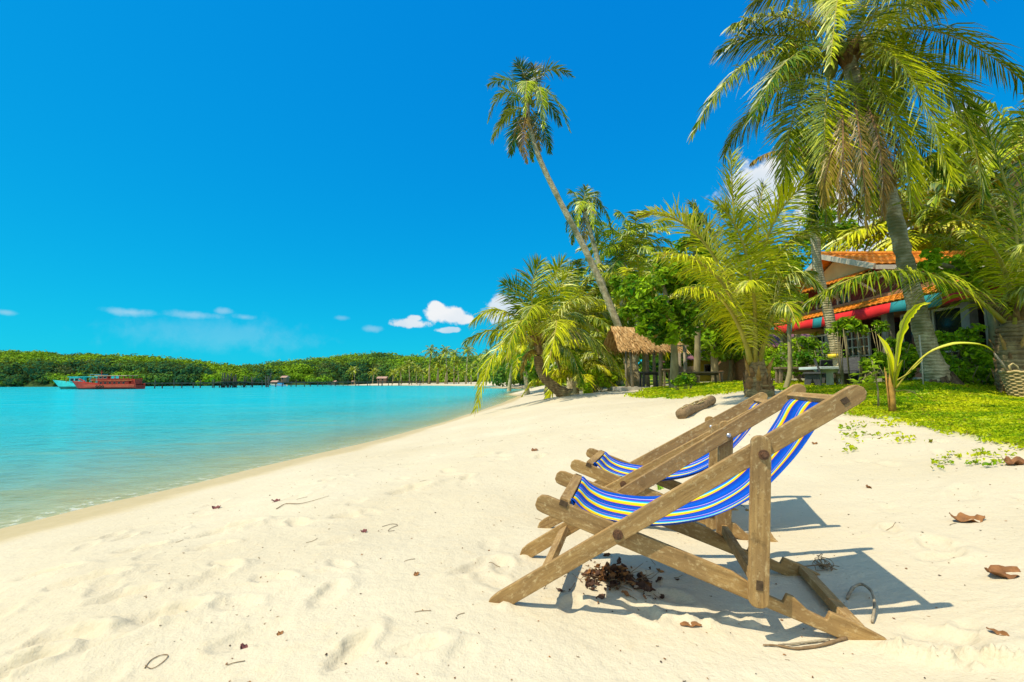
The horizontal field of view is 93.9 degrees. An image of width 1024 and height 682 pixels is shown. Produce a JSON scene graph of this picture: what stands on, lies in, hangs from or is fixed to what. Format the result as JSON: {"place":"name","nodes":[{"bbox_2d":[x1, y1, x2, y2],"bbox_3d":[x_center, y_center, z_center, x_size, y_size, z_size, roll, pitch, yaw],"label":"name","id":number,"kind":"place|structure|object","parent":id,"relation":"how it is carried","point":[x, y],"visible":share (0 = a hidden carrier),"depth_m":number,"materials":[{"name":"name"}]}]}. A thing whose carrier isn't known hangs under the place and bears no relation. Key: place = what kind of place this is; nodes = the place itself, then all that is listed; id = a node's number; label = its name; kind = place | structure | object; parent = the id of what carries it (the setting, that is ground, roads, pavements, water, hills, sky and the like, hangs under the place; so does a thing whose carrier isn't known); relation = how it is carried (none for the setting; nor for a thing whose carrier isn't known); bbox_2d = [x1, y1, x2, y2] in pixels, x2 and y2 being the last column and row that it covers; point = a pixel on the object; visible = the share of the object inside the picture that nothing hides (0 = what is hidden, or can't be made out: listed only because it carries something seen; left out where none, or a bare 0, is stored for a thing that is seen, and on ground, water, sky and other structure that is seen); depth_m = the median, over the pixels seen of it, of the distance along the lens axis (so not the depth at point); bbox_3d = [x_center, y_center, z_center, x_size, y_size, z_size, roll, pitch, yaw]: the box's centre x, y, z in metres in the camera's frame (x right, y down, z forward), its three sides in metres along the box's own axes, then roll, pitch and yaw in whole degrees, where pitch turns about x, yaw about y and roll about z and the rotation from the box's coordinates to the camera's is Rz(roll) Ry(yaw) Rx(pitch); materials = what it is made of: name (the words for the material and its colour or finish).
{"place":"outdoors","nodes":[
{"label":"outdoors","id":0,"kind":"place"},
{"bbox_2d":[0,371,476,386],"bbox_3d":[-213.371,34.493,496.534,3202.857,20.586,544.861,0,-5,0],"label":"hills","id":1,"kind":"structure","parent":0,"point":[32,383],"depth_m":261.06,"materials":[{"name":"plant"}]},
{"bbox_2d":[0,349,498,386],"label":"distant forest","id":2,"kind":"object","parent":1,"relation":"on","point":[45,367],"visible":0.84,"depth_m":274.67,"materials":[{"name":"plant"}]},
{"bbox_2d":[0,385,524,522],"bbox_3d":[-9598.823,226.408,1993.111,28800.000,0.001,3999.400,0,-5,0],"label":"sea","id":3,"kind":"structure","parent":0,"point":[55,424],"depth_m":22.89,"materials":[{"name":"liquid"}]},
{"bbox_2d":[53,374,107,388],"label":"fishing boat","id":4,"kind":"object","parent":3,"relation":"on","point":[66,384],"visible":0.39,"depth_m":131.28,"materials":[{"name":"teal paint"}]},
{"bbox_2d":[72,371,145,388],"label":"fishing boat","id":5,"kind":"object","parent":3,"relation":"on","point":[111,382],"visible":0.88,"depth_m":124.92,"materials":[{"name":"red paint"}]},
{"bbox_2d":[142,373,435,387],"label":"jetty","id":6,"kind":"object","parent":3,"relation":"in","point":[228,382],"visible":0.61,"depth_m":153.65,"materials":[{"name":"brown wood"}]},
{"bbox_2d":[0,379,1023,681],"bbox_3d":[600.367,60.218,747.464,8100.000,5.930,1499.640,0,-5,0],"label":"beach","id":7,"kind":"structure","parent":0,"point":[80,577],"depth_m":2.51,"materials":[{"name":"sand"}]},
{"bbox_2d":[346,365,360,383],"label":"coconut palm","id":8,"kind":"object","parent":7,"relation":"on","point":[352,370],"visible":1,"depth_m":279.29,"materials":[{"name":"green plant"}]},
{"bbox_2d":[367,368,381,383],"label":"coconut palm","id":9,"kind":"object","parent":7,"relation":"on","point":[373,371],"visible":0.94,"depth_m":269.33,"materials":[{"name":"green plant"}]},
{"bbox_2d":[377,376,387,383],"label":"cottage","id":10,"kind":"structure","parent":7,"relation":"on","point":[381,378],"depth_m":259.74,"materials":[{"name":"brown wood"}]},
{"bbox_2d":[393,365,407,383],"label":"coconut palm","id":11,"kind":"object","parent":7,"relation":"on","point":[400,369],"visible":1,"depth_m":223.35,"materials":[{"name":"green plant"}]},
{"bbox_2d":[400,358,415,383],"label":"coconut palm","id":12,"kind":"object","parent":7,"relation":"on","point":[408,364],"visible":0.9,"depth_m":225.06,"materials":[{"name":"green plant"}]},
{"bbox_2d":[421,344,442,383],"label":"coconut palm","id":13,"kind":"object","parent":7,"relation":"on","point":[431,350],"visible":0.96,"depth_m":204.45,"materials":[{"name":"green plant"}]},
{"bbox_2d":[431,360,445,383],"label":"coconut palm","id":14,"kind":"object","parent":7,"relation":"on","point":[438,366],"visible":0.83,"depth_m":204.16,"materials":[{"name":"green plant"}]},
{"bbox_2d":[427,351,449,383],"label":"coconut palm","id":15,"kind":"object","parent":7,"relation":"on","point":[439,357],"visible":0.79,"depth_m":204.31,"materials":[{"name":"green plant"}]},
{"bbox_2d":[437,345,453,383],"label":"coconut palm","id":16,"kind":"object","parent":7,"relation":"on","point":[445,350],"visible":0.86,"depth_m":200.26,"materials":[{"name":"green plant"}]},
{"bbox_2d":[439,364,452,383],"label":"coconut palm","id":17,"kind":"object","parent":7,"relation":"on","point":[447,367],"visible":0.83,"depth_m":199.51,"materials":[{"name":"green plant"}]},
{"bbox_2d":[444,348,462,383],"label":"coconut palm","id":18,"kind":"object","parent":7,"relation":"on","point":[453,354],"visible":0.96,"depth_m":189.13,"materials":[{"name":"green plant"}]},
{"bbox_2d":[447,356,465,383],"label":"coconut palm","id":19,"kind":"object","parent":7,"relation":"on","point":[456,362],"visible":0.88,"depth_m":189.22,"materials":[{"name":"green plant"}]},
{"bbox_2d":[458,345,475,383],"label":"coconut palm","id":20,"kind":"object","parent":7,"relation":"on","point":[467,349],"visible":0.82,"depth_m":180.46,"materials":[{"name":"green plant"}]},
{"bbox_2d":[470,352,484,384],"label":"coconut palm","id":21,"kind":"object","parent":7,"relation":"on","point":[478,359],"visible":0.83,"depth_m":150.11,"materials":[{"name":"green plant"}]},
{"bbox_2d":[478,349,491,384],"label":"coconut palm","id":22,"kind":"object","parent":7,"relation":"on","point":[488,354],"visible":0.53,"depth_m":129.37,"materials":[{"name":"green plant"}]},
{"bbox_2d":[490,335,530,392],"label":"coconut palm","id":23,"kind":"object","parent":7,"relation":"on","point":[509,378],"visible":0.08,"depth_m":69.48,"materials":[{"name":"green plant"}]},
{"bbox_2d":[495,327,545,394],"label":"coconut palm","id":24,"kind":"object","parent":7,"relation":"on","point":[515,362],"visible":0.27,"depth_m":45.64,"materials":[{"name":"green plant"}]},
{"bbox_2d":[521,374,566,396],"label":"coconut palm","id":25,"kind":"object","parent":7,"relation":"on","point":[530,384],"visible":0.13,"depth_m":39.88,"materials":[{"name":"green plant"}]},
{"bbox_2d":[461,252,628,413],"bbox_3d":[1.157,-0.466,18.199,6.276,6.470,5.893,0,-5,0],"label":"coconut palm","id":26,"kind":"object","parent":7,"relation":"on","point":[548,335],"visible":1,"depth_m":18.13,"materials":[{"name":"green plant"}]},
{"bbox_2d":[516,305,610,390],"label":"leafy tree","id":27,"kind":"object","parent":7,"relation":"on","point":[533,372],"visible":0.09,"depth_m":39.55,"materials":[{"name":"green plant"}]},
{"bbox_2d":[486,56,642,386],"bbox_3d":[2.395,-6.125,24.607,7.310,17.288,4.397,1,-5,-20],"label":"coconut palm","id":28,"kind":"object","parent":7,"relation":"on","point":[529,82],"visible":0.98,"depth_m":24.37,"materials":[{"name":"green plant"}]},
{"bbox_2d":[518,258,625,389],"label":"coconut palm","id":29,"kind":"object","parent":7,"relation":"on","point":[585,280],"visible":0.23,"depth_m":30.91,"materials":[{"name":"green plant"}]},
{"bbox_2d":[539,347,617,395],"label":"coconut palm","id":30,"kind":"object","parent":7,"relation":"on","point":[590,357],"visible":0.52,"depth_m":22.18,"materials":[{"name":"green plant"}]},
{"bbox_2d":[142,412,1017,681],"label":"sand litter","id":31,"kind":"object","parent":7,"relation":"on","point":[541,596],"visible":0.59,"depth_m":2.22,"materials":[{"name":"brown plant"}]},
{"bbox_2d":[530,284,630,393],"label":"coconut palm","id":32,"kind":"object","parent":7,"relation":"on","point":[592,325],"visible":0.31,"depth_m":27.34,"materials":[{"name":"green plant"}]},
{"bbox_2d":[543,331,629,398],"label":"coconut palm","id":33,"kind":"object","parent":7,"relation":"on","point":[559,379],"visible":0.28,"depth_m":22.86,"materials":[{"name":"green plant"}]},
{"bbox_2d":[565,184,621,385],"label":"coconut palm","id":34,"kind":"object","parent":7,"relation":"on","point":[582,205],"visible":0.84,"depth_m":36.80,"materials":[{"name":"green plant"}]},
{"bbox_2d":[578,366,618,393],"bbox_3d":[3.809,1.755,21.873,1.323,1.289,3.782,-4,-6,36],"label":"shrub","id":35,"kind":"object","parent":7,"relation":"on","point":[613,377],"visible":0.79,"depth_m":21.83,"materials":[{"name":"green plant"}]},
{"bbox_2d":[592,358,624,387],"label":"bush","id":36,"kind":"object","parent":7,"relation":"on","point":[619,360],"visible":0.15,"depth_m":25.54,"materials":[{"name":"green plant"}]},
{"bbox_2d":[544,552,681,609],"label":"leaf litter","id":37,"kind":"object","parent":7,"relation":"on","point":[619,573],"visible":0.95,"depth_m":2.26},
{"bbox_2d":[571,222,674,384],"bbox_3d":[8.971,-2.969,39.569,9.738,13.367,8.866,-4,-6,41],"label":"coconut palm","id":38,"kind":"object","parent":7,"relation":"on","point":[615,262],"visible":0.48,"depth_m":38.95,"materials":[{"name":"green plant"}]},
{"bbox_2d":[576,209,675,323],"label":"coconut palm","id":39,"kind":"object","parent":7,"relation":"on","point":[645,227],"visible":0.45,"depth_m":40.38,"materials":[{"name":"green plant"}]},
{"bbox_2d":[576,252,680,364],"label":"coconut palm","id":40,"kind":"object","parent":7,"relation":"on","point":[644,265],"visible":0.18,"depth_m":27.84,"materials":[{"name":"green plant"}]},
{"bbox_2d":[626,579,650,591],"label":"dry leaf","id":41,"kind":"object","parent":7,"relation":"on","point":[642,584],"visible":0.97,"depth_m":2.20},
{"bbox_2d":[592,294,688,384],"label":"leafy tree","id":42,"kind":"object","parent":7,"relation":"on","point":[632,324],"visible":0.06,"depth_m":30.85,"materials":[{"name":"green plant"}]},
{"bbox_2d":[601,326,690,390],"bbox_3d":[6.015,0.773,21.319,3.580,2.926,3.451,0,-5,0],"label":"thatched hut","id":43,"kind":"object","parent":7,"relation":"on","point":[625,340],"visible":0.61,"depth_m":20.39,"materials":[{"name":"plant"},{"name":"wood"}]},
{"bbox_2d":[638,372,657,386],"bbox_3d":[6.036,1.721,20.826,0.864,0.764,0.688,0,-5,0],"label":"table","id":44,"kind":"object","parent":7,"relation":"on","point":[649,373],"visible":0.62,"depth_m":20.83,"materials":[{"name":"brown wood"}]},
{"bbox_2d":[487,298,820,387],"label":"woodland","id":45,"kind":"object","parent":7,"relation":"on","point":[501,380],"visible":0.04,"depth_m":91.69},
{"bbox_2d":[538,392,777,541],"bbox_3d":[1.006,0.824,3.218,1.558,0.942,0.736,-2,-5,19],"label":"deck chair","id":46,"kind":"object","parent":7,"relation":"on","point":[613,473],"visible":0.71,"depth_m":3.17,"materials":[{"name":"brown wood"}]},
{"bbox_2d":[608,255,718,387],"bbox_3d":[5.771,-0.739,17.670,3.857,5.119,2.579,1,-5,-11],"label":"almond tree","id":47,"kind":"object","parent":7,"relation":"on","point":[655,316],"visible":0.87,"depth_m":17.30,"materials":[{"name":"green plant"}]},
{"bbox_2d":[660,369,669,385],"bbox_3d":[6.464,1.574,19.935,0.485,0.812,0.588,0,-5,0],"label":"table","id":48,"kind":"object","parent":7,"relation":"on","point":[664,375],"visible":0.58,"depth_m":19.71,"materials":[{"name":"brown wood"}]},
{"bbox_2d":[677,345,688,371],"bbox_3d":[6.784,1.026,18.977,0.500,1.740,0.139,0,-5,0],"label":"post","id":49,"kind":"object","parent":7,"relation":"on","point":[685,357],"visible":0.65,"depth_m":18.97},
{"bbox_2d":[670,372,696,389],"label":"shrub","id":50,"kind":"object","parent":7,"relation":"on","point":[685,380],"visible":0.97,"depth_m":14.70,"materials":[{"name":"green plant"}]},
{"bbox_2d":[663,350,710,380],"bbox_3d":[13.290,1.744,31.859,4.856,2.546,6.200,0,-5,0],"label":"bungalow","id":51,"kind":"object","parent":7,"relation":"on","point":[705,366],"visible":0.13,"depth_m":30.30,"materials":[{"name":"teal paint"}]},
{"bbox_2d":[489,384,886,639],"bbox_3d":[0.718,0.691,2.179,1.545,0.978,0.736,-2,-5,14],"label":"deck chair","id":52,"kind":"object","parent":7,"relation":"on","point":[720,489],"visible":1,"depth_m":1.94,"materials":[{"name":"brown wood"}]},
{"bbox_2d":[679,366,699,382],"bbox_3d":[7.491,1.508,20.470,0.905,0.873,0.494,0,-5,0],"label":"bench","id":53,"kind":"object","parent":7,"relation":"on","point":[689,369],"visible":0.34,"depth_m":20.66,"materials":[{"name":"brown wood"}]},
{"bbox_2d":[680,621,701,626],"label":"dry leaf","id":54,"kind":"object","parent":7,"relation":"on","point":[693,623],"visible":1,"depth_m":1.87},
{"bbox_2d":[675,395,715,418],"bbox_3d":[2.862,1.014,7.385,0.182,0.304,1.544,-4,-6,38],"label":"log","id":55,"kind":"object","parent":7,"relation":"on","point":[685,411],"visible":0.98,"depth_m":7.11,"materials":[{"name":"wood"}]},
{"bbox_2d":[672,213,721,381],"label":"leafy tree","id":56,"kind":"object","parent":7,"relation":"on","point":[697,344],"visible":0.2,"depth_m":20.63,"materials":[{"name":"green plant"}]},
{"bbox_2d":[679,371,723,381],"bbox_3d":[7.281,1.476,18.438,1.529,0.580,0.688,0,-5,0],"label":"bench","id":57,"kind":"object","parent":7,"relation":"on","point":[715,373],"visible":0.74,"depth_m":18.20,"materials":[{"name":"brown wood"}]},
{"bbox_2d":[661,240,753,353],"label":"coconut palm","id":58,"kind":"object","parent":7,"relation":"on","point":[671,249],"visible":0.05,"depth_m":32.64,"materials":[{"name":"green plant"}]},
{"bbox_2d":[678,272,745,381],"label":"leafy tree","id":59,"kind":"object","parent":7,"relation":"on","point":[711,340],"visible":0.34,"depth_m":23.75,"materials":[{"name":"green plant"}]},
{"bbox_2d":[703,343,743,380],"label":"leafy tree","id":60,"kind":"object","parent":7,"relation":"on","point":[732,359],"visible":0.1,"depth_m":26.81,"materials":[{"name":"green plant"}]},
{"bbox_2d":[633,145,841,397],"bbox_3d":[4.539,-1.353,9.171,4.671,5.151,3.459,0,-5,0],"label":"coconut palm","id":61,"kind":"object","parent":7,"relation":"on","point":[750,308],"visible":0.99,"depth_m":8.68,"materials":[{"name":"green plant"}]},
{"bbox_2d":[718,334,810,380],"bbox_3d":[14.161,0.827,27.019,4.110,3.126,6.000,0,-5,0],"label":"bungalow","id":62,"kind":"object","parent":7,"relation":"on","point":[739,369],"visible":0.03,"depth_m":26.59,"materials":[{"name":"brown wood"}]},
{"bbox_2d":[753,243,810,387],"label":"leafy tree","id":63,"kind":"object","parent":7,"relation":"on","point":[789,370],"visible":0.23,"depth_m":11.41,"materials":[{"name":"green plant"}]},
{"bbox_2d":[764,336,817,380],"bbox_3d":[10.141,0.618,17.070,2.566,1.780,1.839,0,-5,0],"label":"shrub","id":64,"kind":"object","parent":7,"relation":"on","point":[768,353],"visible":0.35,"depth_m":17.41,"materials":[{"name":"green plant"}]},
{"bbox_2d":[773,367,814,382],"bbox_3d":[8.548,1.078,14.356,1.191,0.597,0.338,0,-5,0],"label":"bench","id":65,"kind":"object","parent":7,"relation":"on","point":[779,371],"visible":0.65,"depth_m":14.35,"materials":[{"name":"brown wood"}]},
{"bbox_2d":[778,638,829,644],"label":"dry stalk","id":66,"kind":"object","parent":7,"relation":"on","point":[804,642],"visible":1,"depth_m":1.73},
{"bbox_2d":[763,636,847,649],"bbox_3d":[1.060,1.084,1.714,0.303,0.034,0.040,0,-5,0],"label":"dry stalk","id":67,"kind":"object","parent":7,"relation":"on","point":[834,641],"visible":1,"depth_m":1.71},
{"bbox_2d":[766,336,856,381],"bbox_3d":[9.567,0.611,15.485,2.247,1.667,1.889,0,-5,0],"label":"shrub","id":68,"kind":"object","parent":7,"relation":"on","point":[808,342],"visible":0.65,"depth_m":15.09,"materials":[{"name":"green plant"}]},
{"bbox_2d":[803,358,820,384],"bbox_3d":[8.261,0.909,13.166,0.400,0.838,0.600,-3,-6,30],"label":"stone bench","id":69,"kind":"object","parent":7,"relation":"on","point":[811,376],"visible":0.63,"depth_m":12.94,"materials":[{"name":"stone"}]},
{"bbox_2d":[749,117,880,384],"bbox_3d":[9.355,-2.895,14.175,2.689,8.632,5.656,-5,-6,42],"label":"coconut palm","id":70,"kind":"object","parent":7,"relation":"on","point":[828,314],"visible":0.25,"depth_m":13.30,"materials":[{"name":"green plant"}]},
{"bbox_2d":[799,366,840,384],"bbox_3d":[8.884,1.024,13.357,1.240,0.597,0.920,0,-5,0],"label":"stone table","id":71,"kind":"object","parent":7,"relation":"on","point":[829,371],"visible":0.44,"depth_m":13.11,"materials":[{"name":"stone"}]},
{"bbox_2d":[768,204,872,377],"bbox_3d":[15.559,-2.658,24.848,7.738,9.552,3.719,0,-5,0],"label":"leafy tree","id":72,"kind":"object","parent":7,"relation":"on","point":[841,226],"visible":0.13,"depth_m":24.10,"materials":[{"name":"green plant"}]},
{"bbox_2d":[806,554,837,570],"bbox_3d":[1.458,1.064,2.324,0.213,0.067,0.110,-3,-6,30],"label":"vine tangle","id":73,"kind":"object","parent":7,"relation":"on","point":[822,565],"visible":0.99,"depth_m":2.29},
{"bbox_2d":[624,379,1023,468],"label":"grass","id":74,"kind":"structure","parent":7,"relation":"on","point":[975,402],"depth_m":6.65,"materials":[{"name":"green plant"}]},
{"bbox_2d":[819,360,850,383],"bbox_3d":[9.887,0.987,14.564,0.850,0.838,0.400,0,-5,-5],"label":"stone bench","id":75,"kind":"object","parent":7,"relation":"on","point":[823,362],"visible":0.11,"depth_m":14.65,"materials":[{"name":"stone"}]},
{"bbox_2d":[838,357,868,383],"bbox_3d":[9.134,0.861,12.768,0.400,0.838,0.600,2,-6,-30],"label":"stone bench","id":76,"kind":"object","parent":7,"relation":"on","point":[853,364],"visible":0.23,"depth_m":12.71,"materials":[{"name":"stone"}]},
{"bbox_2d":[688,0,1023,384],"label":"coconut palm","id":77,"kind":"object","parent":7,"relation":"on","point":[899,58],"visible":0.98,"depth_m":9.01,"materials":[{"name":"green plant"}]},
{"bbox_2d":[825,316,889,384],"bbox_3d":[8.694,0.276,11.973,1.415,1.829,0.598,-2,-5,18],"label":"shrub","id":78,"kind":"object","parent":7,"relation":"on","point":[843,324],"visible":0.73,"depth_m":12.01,"materials":[{"name":"green plant"}]},
{"bbox_2d":[846,583,875,623],"bbox_3d":[1.417,1.054,1.940,0.098,0.051,0.290,-3,-6,30],"label":"dry pod","id":79,"kind":"object","parent":7,"relation":"on","point":[851,589],"visible":1,"depth_m":1.99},
{"bbox_2d":[846,359,896,406],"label":"sapling","id":80,"kind":"object","parent":7,"relation":"on","point":[871,376],"visible":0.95,"depth_m":7.08,"materials":[{"name":"green plant"}]},
{"bbox_2d":[858,331,919,382],"bbox_3d":[8.724,0.375,10.692,1.369,1.251,1.085,0,-5,0],"label":"shrub","id":81,"kind":"object","parent":7,"relation":"on","point":[908,351],"visible":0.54,"depth_m":10.72,"materials":[{"name":"green plant"}]},
{"bbox_2d":[771,250,1014,383],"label":"house","id":82,"kind":"structure","parent":7,"relation":"on","point":[838,266],"depth_m":14.61,"materials":[{"name":"orange tile"}]},
{"bbox_2d":[806,335,825,366],"bbox_3d":[10.822,0.359,16.924,0.059,1.100,1.200,0,-5,0],"label":"window","id":83,"kind":"structure","parent":82,"relation":"in","point":[821,338],"depth_m":16.79,"materials":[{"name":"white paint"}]},
{"bbox_2d":[836,288,850,304],"bbox_3d":[11.011,-1.462,15.873,0.059,0.650,0.600,0,-5,0],"label":"window","id":84,"kind":"structure","parent":82,"relation":"in","point":[846,298],"depth_m":15.85,"materials":[{"name":"glass"}]},
{"bbox_2d":[845,328,871,357],"bbox_3d":[10.821,0.191,14.931,0.059,1.100,1.000,0,-5,0],"label":"window","id":85,"kind":"structure","parent":82,"relation":"in","point":[853,351],"depth_m":14.99,"materials":[{"name":"white paint"}]},
{"bbox_2d":[900,310,931,345],"bbox_3d":[10.823,-0.201,12.782,0.049,1.120,0.950,0,-5,0],"label":"window","id":86,"kind":"structure","parent":82,"relation":"in","point":[908,336],"depth_m":13.03,"materials":[{"name":"glass"}]},
{"bbox_2d":[931,305,961,352],"bbox_3d":[10.823,-0.287,11.760,0.049,1.120,1.000,0,-5,0],"label":"window","id":87,"kind":"structure","parent":82,"relation":"in","point":[948,323],"depth_m":11.89,"materials":[{"name":"glass"}]},
{"bbox_2d":[983,298,1005,349],"bbox_3d":[10.822,-0.405,10.365,0.049,1.120,1.100,0,-5,0],"label":"window","id":88,"kind":"structure","parent":82,"relation":"in","point":[985,313],"depth_m":10.87,"materials":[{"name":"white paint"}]},
{"bbox_2d":[800,91,1023,392],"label":"coconut palm","id":89,"kind":"object","parent":7,"relation":"on","point":[1008,347],"visible":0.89,"depth_m":8.69,"materials":[{"name":"green plant"}]},
{"bbox_2d":[806,159,1020,335],"bbox_3d":[15.416,-2.639,18.068,7.177,8.553,7.572,1,-5,-13],"label":"coconut palm","id":90,"kind":"object","parent":7,"relation":"on","point":[877,237],"visible":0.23,"depth_m":18.12,"materials":[{"name":"green plant"}]},
{"bbox_2d":[919,335,923,383],"bbox_3d":[7.709,0.399,8.994,0.028,1.033,0.023,0,-5,0],"label":"pole","id":91,"kind":"object","parent":7,"relation":"on","point":[921,361],"visible":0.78,"depth_m":8.99,"materials":[{"name":"metal"}]},
{"bbox_2d":[838,107,1023,250],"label":"coconut palm","id":92,"kind":"object","parent":7,"relation":"on","point":[953,203],"visible":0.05,"depth_m":20.54,"materials":[{"name":"green plant"}]},
{"bbox_2d":[877,302,993,411],"bbox_3d":[5.694,0.244,6.338,1.294,1.544,0.440,-2,-5,21],"label":"young coconut","id":93,"kind":"object","parent":7,"relation":"on","point":[894,367],"visible":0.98,"depth_m":6.54,"materials":[{"name":"green plant"}]},
{"bbox_2d":[916,323,991,369],"bbox_3d":[9.617,0.254,10.320,1.335,1.327,1.322,0,-5,0],"label":"shrub","id":94,"kind":"object","parent":7,"relation":"on","point":[967,334],"visible":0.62,"depth_m":10.14,"materials":[{"name":"green plant"}]},
{"bbox_2d":[916,237,1013,356],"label":"almond tree","id":95,"kind":"object","parent":7,"relation":"on","point":[934,262],"visible":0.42,"depth_m":9.99,"materials":[{"name":"green plant"}]},
{"bbox_2d":[949,512,984,522],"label":"dry leaf","id":96,"kind":"object","parent":7,"relation":"on","point":[961,517],"visible":0.99,"depth_m":2.63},
{"bbox_2d":[913,139,1022,250],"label":"coconut palm","id":97,"kind":"object","parent":7,"relation":"on","point":[958,195],"visible":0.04,"depth_m":18.93,"materials":[{"name":"green plant"}]},
{"bbox_2d":[913,93,1023,250],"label":"coconut palm","id":98,"kind":"object","parent":7,"relation":"on","point":[969,194],"visible":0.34,"depth_m":15.90,"materials":[{"name":"green plant"}]},
{"bbox_2d":[950,348,995,384],"bbox_3d":[9.691,0.538,9.634,1.527,0.830,0.851,2,-5,-21],"label":"shrub","id":99,"kind":"object","parent":7,"relation":"on","point":[980,372],"visible":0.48,"depth_m":9.51,"materials":[{"name":"green plant"}]},
{"bbox_2d":[986,627,1009,635],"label":"dry leaf","id":100,"kind":"object","parent":7,"relation":"on","point":[1002,632],"visible":1,"depth_m":1.60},
{"bbox_2d":[984,565,1020,578],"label":"dry leaf","id":101,"kind":"object","parent":7,"relation":"on","point":[999,570],"visible":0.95,"depth_m":2.02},
{"bbox_2d":[994,353,1023,396],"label":"basket","id":102,"kind":"object","parent":7,"relation":"on","point":[1013,385],"visible":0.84,"depth_m":8.04,"materials":[{"name":"wicker"}]},
{"bbox_2d":[1002,456,1023,464],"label":"dry leaf","id":103,"kind":"object","parent":7,"relation":"on","point":[1017,460],"visible":0.98,"depth_m":3.40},
{"bbox_2d":[0,0,1023,367],"label":"sky","id":104,"kind":"structure","parent":0,"point":[237,182],"materials":[{"name":"blue"}]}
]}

